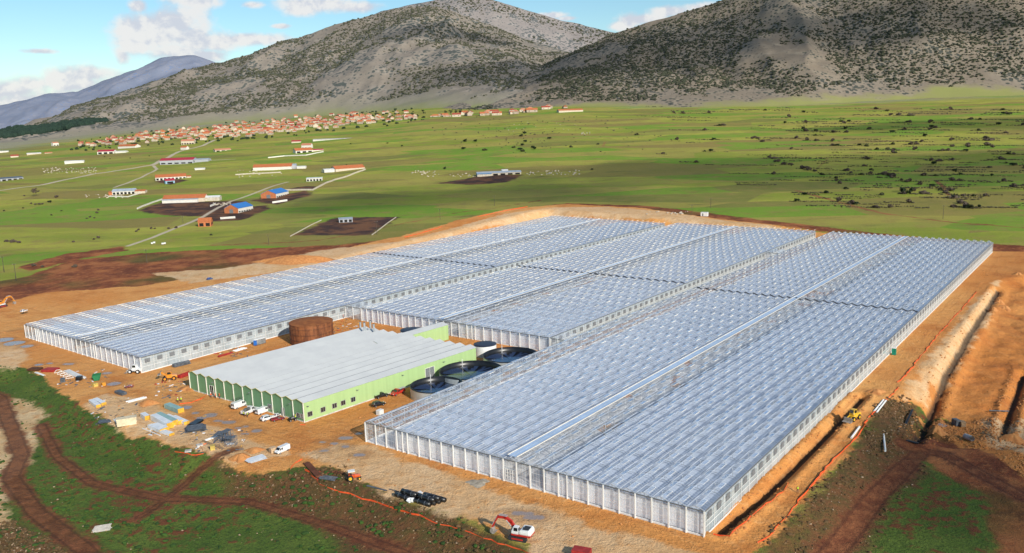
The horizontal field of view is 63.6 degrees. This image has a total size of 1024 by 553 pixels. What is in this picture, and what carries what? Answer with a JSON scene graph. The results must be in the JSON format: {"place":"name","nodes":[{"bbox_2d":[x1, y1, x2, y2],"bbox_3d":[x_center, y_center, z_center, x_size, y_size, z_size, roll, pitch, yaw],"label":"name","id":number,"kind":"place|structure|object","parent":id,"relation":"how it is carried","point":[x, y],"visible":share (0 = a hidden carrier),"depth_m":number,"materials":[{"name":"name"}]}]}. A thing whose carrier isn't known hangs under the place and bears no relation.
{"place":"outdoors","nodes":[
{"label":"outdoors","id":0,"kind":"place"},
{"bbox_2d":[0,55,215,128],"bbox_3d":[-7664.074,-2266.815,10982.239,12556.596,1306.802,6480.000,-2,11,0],"label":"mountain","id":1,"kind":"structure","parent":0,"point":[22,112],"depth_m":10933.00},
{"bbox_2d":[114,389,126,395],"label":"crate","id":2,"kind":"object","parent":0,"point":[120,392],"visible":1,"depth_m":282.60,"materials":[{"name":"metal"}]},
{"bbox_2d":[0,6,570,142],"bbox_3d":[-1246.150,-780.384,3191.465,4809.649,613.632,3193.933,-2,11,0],"label":"mountain","id":3,"kind":"structure","parent":0,"point":[357,84],"depth_m":2938.80,"materials":[{"name":"stone"}]},
{"bbox_2d":[0,117,108,137],"bbox_3d":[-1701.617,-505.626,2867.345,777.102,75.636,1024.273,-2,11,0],"label":"pine woods","id":4,"kind":"object","parent":3,"relation":"on","point":[14,131],"visible":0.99,"depth_m":2544.20,"materials":[{"name":"plant"}]},
{"bbox_2d":[0,6,568,139],"bbox_3d":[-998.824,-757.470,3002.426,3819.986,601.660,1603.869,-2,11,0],"label":"mountain scrub","id":5,"kind":"object","parent":3,"relation":"on","point":[265,72],"visible":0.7,"depth_m":3162.57,"materials":[{"name":"green plant"}]},
{"bbox_2d":[0,0,720,104],"label":"sky","id":6,"kind":"structure","parent":0,"point":[47,46],"materials":[{"name":"blue"}]},
{"bbox_2d":[376,0,613,51],"bbox_3d":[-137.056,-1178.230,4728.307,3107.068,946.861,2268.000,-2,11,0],"label":"back ridge","id":7,"kind":"structure","parent":0,"point":[519,26],"depth_m":4853.14,"materials":[{"name":"stone"}]},
{"bbox_2d":[383,0,612,48],"bbox_3d":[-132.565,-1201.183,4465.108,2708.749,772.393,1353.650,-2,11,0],"label":"ridge scrub","id":8,"kind":"object","parent":7,"relation":"on","point":[540,21],"visible":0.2,"depth_m":4955.39,"materials":[{"name":"green plant"}]},
{"bbox_2d":[0,95,1023,552],"bbox_3d":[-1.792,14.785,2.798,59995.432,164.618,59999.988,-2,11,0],"label":"ground","id":9,"kind":"structure","parent":0,"point":[958,499],"depth_m":455.22,"materials":[{"name":"plant"}]},
{"bbox_2d":[0,295,15,307],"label":"excavator","id":10,"kind":"object","parent":9,"relation":"on","point":[3,304],"visible":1,"depth_m":438.41,"materials":[{"name":"orange paint"}]},
{"bbox_2d":[0,176,22,180],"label":"open shed","id":11,"kind":"structure","parent":9,"relation":"on","point":[10,178],"depth_m":1184.93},
{"bbox_2d":[41,367,59,371],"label":"sheet stack","id":12,"kind":"object","parent":9,"relation":"on","point":[50,369],"visible":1,"depth_m":313.20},
{"bbox_2d":[64,160,84,163],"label":"shed","id":13,"kind":"structure","parent":9,"relation":"on","point":[74,161],"depth_m":1432.50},
{"bbox_2d":[64,369,85,378],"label":"profile stack","id":14,"kind":"object","parent":9,"relation":"on","point":[72,373],"visible":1,"depth_m":307.88,"materials":[{"name":"white paint"}]},
{"bbox_2d":[88,399,100,407],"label":"panel pack","id":15,"kind":"object","parent":9,"relation":"on","point":[95,403],"visible":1,"depth_m":272.26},
{"bbox_2d":[92,373,100,380],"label":"skip","id":16,"kind":"object","parent":9,"relation":"on","point":[96,376],"visible":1,"depth_m":299.40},
{"bbox_2d":[92,523,111,532],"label":"slab","id":17,"kind":"object","parent":9,"relation":"on","point":[101,528],"visible":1,"depth_m":194.47,"materials":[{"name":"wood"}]},
{"bbox_2d":[97,149,128,154],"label":"farmhouse","id":18,"kind":"object","parent":9,"relation":"on","point":[111,151],"visible":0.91,"depth_m":1608.13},
{"bbox_2d":[116,414,136,426],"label":"block stack","id":19,"kind":"object","parent":9,"relation":"on","point":[126,420],"visible":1,"depth_m":252.59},
{"bbox_2d":[108,188,146,194],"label":"barn","id":20,"kind":"structure","parent":9,"relation":"on","point":[124,191],"depth_m":951.50,"materials":[{"name":"white tile"}]},
{"bbox_2d":[117,144,140,148],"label":"barn","id":21,"kind":"structure","parent":9,"relation":"on","point":[121,146],"depth_m":1721.76,"materials":[{"name":"white tile"}]},
{"bbox_2d":[125,364,142,373],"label":"wheel loader","id":22,"kind":"object","parent":9,"relation":"on","point":[135,367],"visible":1,"depth_m":306.85,"materials":[{"name":"white paint"}]},
{"bbox_2d":[140,412,149,419],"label":"panel pack","id":23,"kind":"object","parent":9,"relation":"on","point":[144,415],"visible":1,"depth_m":257.22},
{"bbox_2d":[138,399,160,406],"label":"soil mound","id":24,"kind":"object","parent":9,"relation":"on","point":[146,402],"visible":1,"depth_m":271.31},
{"bbox_2d":[147,423,164,432],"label":"panel pack","id":25,"kind":"object","parent":9,"relation":"on","point":[156,428],"visible":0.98,"depth_m":247.72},
{"bbox_2d":[150,413,173,428],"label":"panel pack","id":26,"kind":"object","parent":9,"relation":"on","point":[156,417],"visible":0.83,"depth_m":251.94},
{"bbox_2d":[156,412,177,424],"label":"panel pack","id":27,"kind":"object","parent":9,"relation":"on","point":[173,420],"visible":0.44,"depth_m":253.91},
{"bbox_2d":[159,429,174,435],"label":"panel pack","id":28,"kind":"object","parent":9,"relation":"on","point":[167,432],"visible":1,"depth_m":243.89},
{"bbox_2d":[157,371,177,380],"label":"wheel loader","id":29,"kind":"object","parent":9,"relation":"on","point":[170,374],"visible":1,"depth_m":296.59,"materials":[{"name":"orange paint"}]},
{"bbox_2d":[163,178,174,183],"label":"house","id":30,"kind":"structure","parent":9,"relation":"on","point":[169,180],"depth_m":1044.08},
{"bbox_2d":[155,173,190,180],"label":"barn","id":31,"kind":"structure","parent":9,"relation":"on","point":[159,177],"depth_m":1089.63,"materials":[{"name":"orange tile"}]},
{"bbox_2d":[164,402,183,413],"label":"panel pack","id":32,"kind":"object","parent":9,"relation":"on","point":[174,407],"visible":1,"depth_m":264.24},
{"bbox_2d":[172,360,190,367],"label":"pipe pile","id":33,"kind":"object","parent":9,"relation":"on","point":[181,363],"visible":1,"depth_m":315.04,"materials":[{"name":"metal"}]},
{"bbox_2d":[159,157,210,164],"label":"factory","id":34,"kind":"structure","parent":9,"relation":"on","point":[180,160],"depth_m":1312.19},
{"bbox_2d":[177,385,193,391],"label":"soil mound","id":35,"kind":"object","parent":9,"relation":"on","point":[187,388],"visible":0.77,"depth_m":285.09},
{"bbox_2d":[181,139,195,144],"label":"villa","id":36,"kind":"object","parent":9,"relation":"on","point":[187,141],"visible":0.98,"depth_m":1695.18,"materials":[{"name":"tile"}]},
{"bbox_2d":[162,194,221,202],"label":"barn","id":37,"kind":"structure","parent":9,"relation":"on","point":[185,198],"depth_m":867.44,"materials":[{"name":"white tile"}]},
{"bbox_2d":[184,423,205,432],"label":"sheet stack","id":38,"kind":"object","parent":9,"relation":"on","point":[195,427],"visible":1,"depth_m":246.85,"materials":[{"name":"metal"}]},
{"bbox_2d":[58,319,347,452],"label":"wood debris","id":39,"kind":"object","parent":9,"relation":"on","point":[170,396],"visible":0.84,"depth_m":276.10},
{"bbox_2d":[58,325,351,452],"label":"dark debris","id":40,"kind":"object","parent":9,"relation":"on","point":[170,397],"visible":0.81,"depth_m":268.55,"materials":[{"name":"metal"}]},
{"bbox_2d":[197,217,212,226],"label":"unfinished house","id":41,"kind":"structure","parent":9,"relation":"on","point":[206,222],"depth_m":698.36,"materials":[{"name":"brick"}]},
{"bbox_2d":[57,326,354,448],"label":"white debris","id":42,"kind":"object","parent":9,"relation":"on","point":[174,425],"visible":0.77,"depth_m":259.40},
{"bbox_2d":[214,431,225,442],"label":"steel cage","id":43,"kind":"object","parent":9,"relation":"on","point":[217,433],"visible":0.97,"depth_m":237.42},
{"bbox_2d":[219,428,232,439],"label":"steel cage","id":44,"kind":"object","parent":9,"relation":"on","point":[227,430],"visible":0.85,"depth_m":239.06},
{"bbox_2d":[224,435,237,446],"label":"steel cage","id":45,"kind":"object","parent":9,"relation":"on","point":[231,437],"visible":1,"depth_m":233.69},
{"bbox_2d":[230,397,245,408],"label":"van","id":46,"kind":"object","parent":9,"relation":"on","point":[237,404],"visible":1,"depth_m":264.56,"materials":[{"name":"white paint"}]},
{"bbox_2d":[224,202,252,212],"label":"barn","id":47,"kind":"structure","parent":9,"relation":"on","point":[240,207],"depth_m":774.64,"materials":[{"name":"brick"}]},
{"bbox_2d":[228,453,250,462],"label":"soil mound","id":48,"kind":"object","parent":9,"relation":"on","point":[239,457],"visible":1,"depth_m":224.08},
{"bbox_2d":[70,108,424,150],"bbox_3d":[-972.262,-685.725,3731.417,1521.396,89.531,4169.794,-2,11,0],"label":"garden shrubbery","id":49,"kind":"object","parent":9,"relation":"on","point":[217,138],"visible":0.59,"depth_m":1855.93,"materials":[{"name":"green plant"}]},
{"bbox_2d":[240,405,257,414],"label":"flatbed truck","id":50,"kind":"object","parent":9,"relation":"on","point":[249,409],"visible":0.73,"depth_m":259.28,"materials":[{"name":"white paint"}]},
{"bbox_2d":[0,365,502,552],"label":"grass tufts","id":51,"kind":"object","parent":9,"relation":"on","point":[181,475],"visible":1,"depth_m":204.40,"materials":[{"name":"plant"}]},
{"bbox_2d":[243,447,266,453],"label":"soil mound","id":52,"kind":"object","parent":9,"relation":"on","point":[253,450],"visible":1,"depth_m":228.96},
{"bbox_2d":[245,454,266,462],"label":"sheet stack","id":53,"kind":"object","parent":9,"relation":"on","point":[253,459],"visible":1,"depth_m":223.57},
{"bbox_2d":[255,406,267,414],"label":"van","id":54,"kind":"object","parent":9,"relation":"on","point":[260,410],"visible":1,"depth_m":258.57,"materials":[{"name":"white paint"}]},
{"bbox_2d":[260,414,274,421],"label":"estate car","id":55,"kind":"object","parent":9,"relation":"on","point":[265,417],"visible":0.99,"depth_m":252.57,"materials":[{"name":"white paint"}]},
{"bbox_2d":[261,188,288,198],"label":"barn","id":56,"kind":"structure","parent":9,"relation":"on","point":[276,193],"depth_m":870.48,"materials":[{"name":"brick"}]},
{"bbox_2d":[253,163,306,170],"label":"barn","id":57,"kind":"structure","parent":9,"relation":"on","point":[260,167],"depth_m":1148.08,"materials":[{"name":"white tile"}]},
{"bbox_2d":[274,443,289,453],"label":"van","id":58,"kind":"object","parent":9,"relation":"on","point":[280,449],"visible":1,"depth_m":227.30,"materials":[{"name":"white paint"}]},
{"bbox_2d":[268,151,323,157],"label":"field wall","id":59,"kind":"structure","parent":9,"relation":"on","point":[295,155],"depth_m":1318.87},
{"bbox_2d":[253,255,340,264],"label":"soil mound","id":60,"kind":"object","parent":9,"relation":"on","point":[293,259],"visible":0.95,"depth_m":531.95,"materials":[{"name":"soil"}]},
{"bbox_2d":[301,143,312,147],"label":"house","id":61,"kind":"structure","parent":9,"relation":"on","point":[305,145],"depth_m":1427.84,"materials":[{"name":"tile"}]},
{"bbox_2d":[293,147,323,152],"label":"farmhouse","id":62,"kind":"object","parent":9,"relation":"on","point":[302,150],"visible":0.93,"depth_m":1371.26,"materials":[{"name":"white tile"}]},
{"bbox_2d":[288,316,333,344],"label":"rusty tank","id":63,"kind":"object","parent":9,"relation":"on","point":[303,329],"visible":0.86,"depth_m":337.12,"materials":[{"name":"metal"}]},
{"bbox_2d":[303,461,322,477],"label":"beam pile","id":64,"kind":"object","parent":9,"relation":"on","point":[313,469],"visible":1,"depth_m":214.97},
{"bbox_2d":[306,177,322,181],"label":"stable","id":65,"kind":"structure","parent":9,"relation":"on","point":[314,179],"depth_m":1010.32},
{"bbox_2d":[271,168,365,190],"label":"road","id":66,"kind":"structure","parent":9,"relation":"on","point":[325,182],"depth_m":961.43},
{"bbox_2d":[319,475,337,480],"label":"beam pile","id":67,"kind":"object","parent":9,"relation":"on","point":[330,478],"visible":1,"depth_m":210.07,"materials":[{"name":"metal"}]},
{"bbox_2d":[188,320,476,422],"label":"packing house","id":68,"kind":"structure","parent":9,"relation":"on","point":[307,381],"depth_m":281.32,"materials":[{"name":"metal"}]},
{"bbox_2d":[425,366,434,377],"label":"roller door","id":69,"kind":"structure","parent":68,"relation":"in","point":[430,370],"depth_m":287.25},
{"bbox_2d":[322,164,364,172],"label":"barn","id":70,"kind":"structure","parent":9,"relation":"on","point":[343,168],"depth_m":1099.29,"materials":[{"name":"orange tile"}]},
{"bbox_2d":[24,215,664,372],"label":"greenhouse","id":71,"kind":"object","parent":9,"relation":"on","point":[151,336],"visible":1,"depth_m":412.70,"materials":[{"name":"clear glass"}]},
{"bbox_2d":[338,217,352,222],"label":"shed","id":72,"kind":"structure","parent":9,"relation":"on","point":[345,219],"depth_m":692.72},
{"bbox_2d":[347,469,360,481],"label":"tractor","id":73,"kind":"object","parent":9,"relation":"on","point":[350,477],"visible":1,"depth_m":208.42,"materials":[{"name":"orange paint"}]},
{"bbox_2d":[43,122,687,213],"bbox_3d":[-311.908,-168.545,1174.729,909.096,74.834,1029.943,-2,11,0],"label":"stone rubble","id":74,"kind":"object","parent":9,"relation":"on","point":[411,172],"visible":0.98,"depth_m":997.86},
{"bbox_2d":[371,400,385,406],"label":"off roader","id":75,"kind":"object","parent":9,"relation":"on","point":[376,403],"visible":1,"depth_m":262.02,"materials":[{"name":"black paint"}]},
{"bbox_2d":[390,386,405,395],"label":"pickup","id":76,"kind":"object","parent":9,"relation":"on","point":[396,391],"visible":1,"depth_m":272.92,"materials":[{"name":"red paint"}]},
{"bbox_2d":[394,492,411,499],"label":"liner roll","id":77,"kind":"object","parent":9,"relation":"on","point":[401,495],"visible":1,"depth_m":197.20,"materials":[{"name":"black plastic"}]},
{"bbox_2d":[400,327,420,332],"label":"covered tank","id":78,"kind":"object","parent":9,"relation":"on","point":[406,329],"visible":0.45,"depth_m":342.55,"materials":[{"name":"blue paint"}]},
{"bbox_2d":[374,322,448,342],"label":"annex","id":79,"kind":"object","parent":9,"relation":"on","point":[437,331],"visible":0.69,"depth_m":332.77,"materials":[{"name":"metal"}]},
{"bbox_2d":[304,468,527,552],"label":"safety fence","id":80,"kind":"object","parent":9,"relation":"on","point":[411,513],"visible":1,"depth_m":192.37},
{"bbox_2d":[414,498,431,506],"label":"liner roll","id":81,"kind":"object","parent":9,"relation":"on","point":[423,502],"visible":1,"depth_m":193.50,"materials":[{"name":"black plastic"}]},
{"bbox_2d":[410,374,463,403],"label":"water tank","id":82,"kind":"object","parent":9,"relation":"on","point":[422,387],"visible":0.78,"depth_m":272.71,"materials":[{"name":"white metal"}]},
{"bbox_2d":[0,401,920,552],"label":"loose stones","id":83,"kind":"object","parent":9,"relation":"on","point":[420,507],"visible":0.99,"depth_m":200.98,"materials":[{"name":"stone"}]},
{"bbox_2d":[0,394,929,552],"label":"dry tufts","id":84,"kind":"object","parent":9,"relation":"on","point":[873,444],"visible":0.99,"depth_m":198.17,"materials":[{"name":"plant"}]},
{"bbox_2d":[439,359,502,389],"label":"water tank","id":85,"kind":"object","parent":9,"relation":"on","point":[462,370],"visible":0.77,"depth_m":289.87,"materials":[{"name":"white metal"}]},
{"bbox_2d":[465,478,489,487],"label":"soil mound","id":86,"kind":"object","parent":9,"relation":"on","point":[478,483],"visible":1,"depth_m":204.51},
{"bbox_2d":[473,341,495,357],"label":"covered tank","id":87,"kind":"object","parent":9,"relation":"on","point":[483,347],"visible":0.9,"depth_m":312.89,"materials":[{"name":"metal"}]},
{"bbox_2d":[476,169,520,176],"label":"barn","id":88,"kind":"structure","parent":9,"relation":"on","point":[492,173],"depth_m":982.32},
{"bbox_2d":[483,345,537,371],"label":"water tank","id":89,"kind":"object","parent":9,"relation":"on","point":[501,356],"visible":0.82,"depth_m":307.64,"materials":[{"name":"black metal"}]},
{"bbox_2d":[1,205,1023,536],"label":"soil clods","id":90,"kind":"object","parent":9,"relation":"on","point":[991,427],"visible":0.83,"depth_m":242.06,"materials":[{"name":"soil"}]},
{"bbox_2d":[490,514,534,542],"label":"excavator","id":91,"kind":"object","parent":9,"relation":"on","point":[522,534],"visible":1,"depth_m":175.96,"materials":[{"name":"white paint"}]},
{"bbox_2d":[550,332,568,354],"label":"glass corridor","id":92,"kind":"object","parent":9,"relation":"on","point":[557,342],"visible":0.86,"depth_m":313.61,"materials":[{"name":"white"}]},
{"bbox_2d":[557,108,582,112],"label":"barn","id":93,"kind":"structure","parent":9,"relation":"on","point":[570,110],"depth_m":1889.62,"materials":[{"name":"beige tile"}]},
{"bbox_2d":[361,222,815,351],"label":"greenhouse","id":94,"kind":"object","parent":9,"relation":"on","point":[649,274],"visible":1,"depth_m":412.49,"materials":[{"name":"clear glass"}]},
{"bbox_2d":[364,231,992,536],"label":"greenhouse","id":95,"kind":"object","parent":9,"relation":"on","point":[720,433],"visible":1,"depth_m":255.83,"materials":[{"name":"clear glass"}]},
{"bbox_2d":[432,106,1023,208],"bbox_3d":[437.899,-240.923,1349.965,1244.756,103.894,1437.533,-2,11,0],"label":"hedge scrub","id":96,"kind":"object","parent":9,"relation":"on","point":[938,187],"visible":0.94,"depth_m":1029.62,"materials":[{"name":"plant"}]},
{"bbox_2d":[713,487,785,536],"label":"safety fence","id":97,"kind":"object","parent":9,"relation":"on","point":[747,519],"visible":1,"depth_m":178.96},
{"bbox_2d":[757,419,867,542],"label":"safety fence","id":98,"kind":"object","parent":9,"relation":"on","point":[813,483],"visible":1,"depth_m":200.12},
{"bbox_2d":[842,408,860,423],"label":"wheel loader","id":99,"kind":"object","parent":9,"relation":"on","point":[854,413],"visible":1,"depth_m":235.26,"materials":[{"name":"yellow paint"}]},
{"bbox_2d":[716,288,1023,534],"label":"trench spoil","id":100,"kind":"object","parent":9,"relation":"on","point":[837,427],"visible":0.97,"depth_m":244.63,"materials":[{"name":"soil"}]},
{"bbox_2d":[865,389,886,394],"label":"soil mound","id":101,"kind":"object","parent":9,"relation":"on","point":[877,391],"visible":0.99,"depth_m":259.26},
{"bbox_2d":[873,399,886,412],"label":"pipe pile","id":102,"kind":"object","parent":9,"relation":"on","point":[880,407],"visible":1,"depth_m":247.48,"materials":[{"name":"white paint"}]},
{"bbox_2d":[925,425,947,436],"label":"soil mound","id":103,"kind":"object","parent":9,"relation":"on","point":[939,430],"visible":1,"depth_m":242.66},
{"bbox_2d":[897,291,976,381],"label":"safety fence","id":104,"kind":"object","parent":9,"relation":"on","point":[932,341],"visible":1,"depth_m":311.89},
{"bbox_2d":[951,418,960,425],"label":"crate","id":105,"kind":"object","parent":9,"relation":"on","point":[955,422],"visible":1,"depth_m":248.94,"materials":[{"name":"metal"}]},
{"bbox_2d":[963,433,974,440],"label":"concrete pipe","id":106,"kind":"object","parent":9,"relation":"on","point":[968,437],"visible":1,"depth_m":237.08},
{"bbox_2d":[998,433,1023,444],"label":"soil mound","id":107,"kind":"object","parent":9,"relation":"on","point":[1016,438],"visible":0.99,"depth_m":234.95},
{"bbox_2d":[571,545,591,552],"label":"crate","id":108,"kind":"object","parent":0,"point":[578,549],"visible":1,"depth_m":168.25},
{"bbox_2d":[444,0,1023,108],"bbox_3d":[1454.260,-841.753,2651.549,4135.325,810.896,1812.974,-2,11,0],"label":"hill","id":109,"kind":"structure","parent":0,"point":[809,53],"depth_m":2307.91,"materials":[{"name":"stone"}]},
{"bbox_2d":[452,0,1023,109],"bbox_3d":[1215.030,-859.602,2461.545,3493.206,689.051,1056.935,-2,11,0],"label":"hill scrub","id":110,"kind":"object","parent":109,"relation":"on","point":[612,95],"visible":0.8,"depth_m":2358.49,"materials":[{"name":"green plant"}]},
{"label":"liner roll","id":111,"kind":"object","parent":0,"visible":0},
{"bbox_2d":[400,488,417,496],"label":"liner roll","id":112,"kind":"object","parent":111,"relation":"on","point":[409,492],"visible":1,"depth_m":196.36,"materials":[{"name":"black plastic"}]},
{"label":"liner roll","id":113,"kind":"object","parent":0,"visible":0},
{"bbox_2d":[418,493,435,502],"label":"liner roll","id":114,"kind":"object","parent":113,"relation":"on","point":[426,497],"visible":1,"depth_m":193.32,"materials":[{"name":"black plastic"}]},
{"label":"liner roll","id":115,"kind":"object","parent":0,"visible":0},
{"bbox_2d":[423,492,440,500],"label":"liner roll","id":116,"kind":"object","parent":115,"relation":"on","point":[437,497],"visible":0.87,"depth_m":193.73,"materials":[{"name":"black plastic"}]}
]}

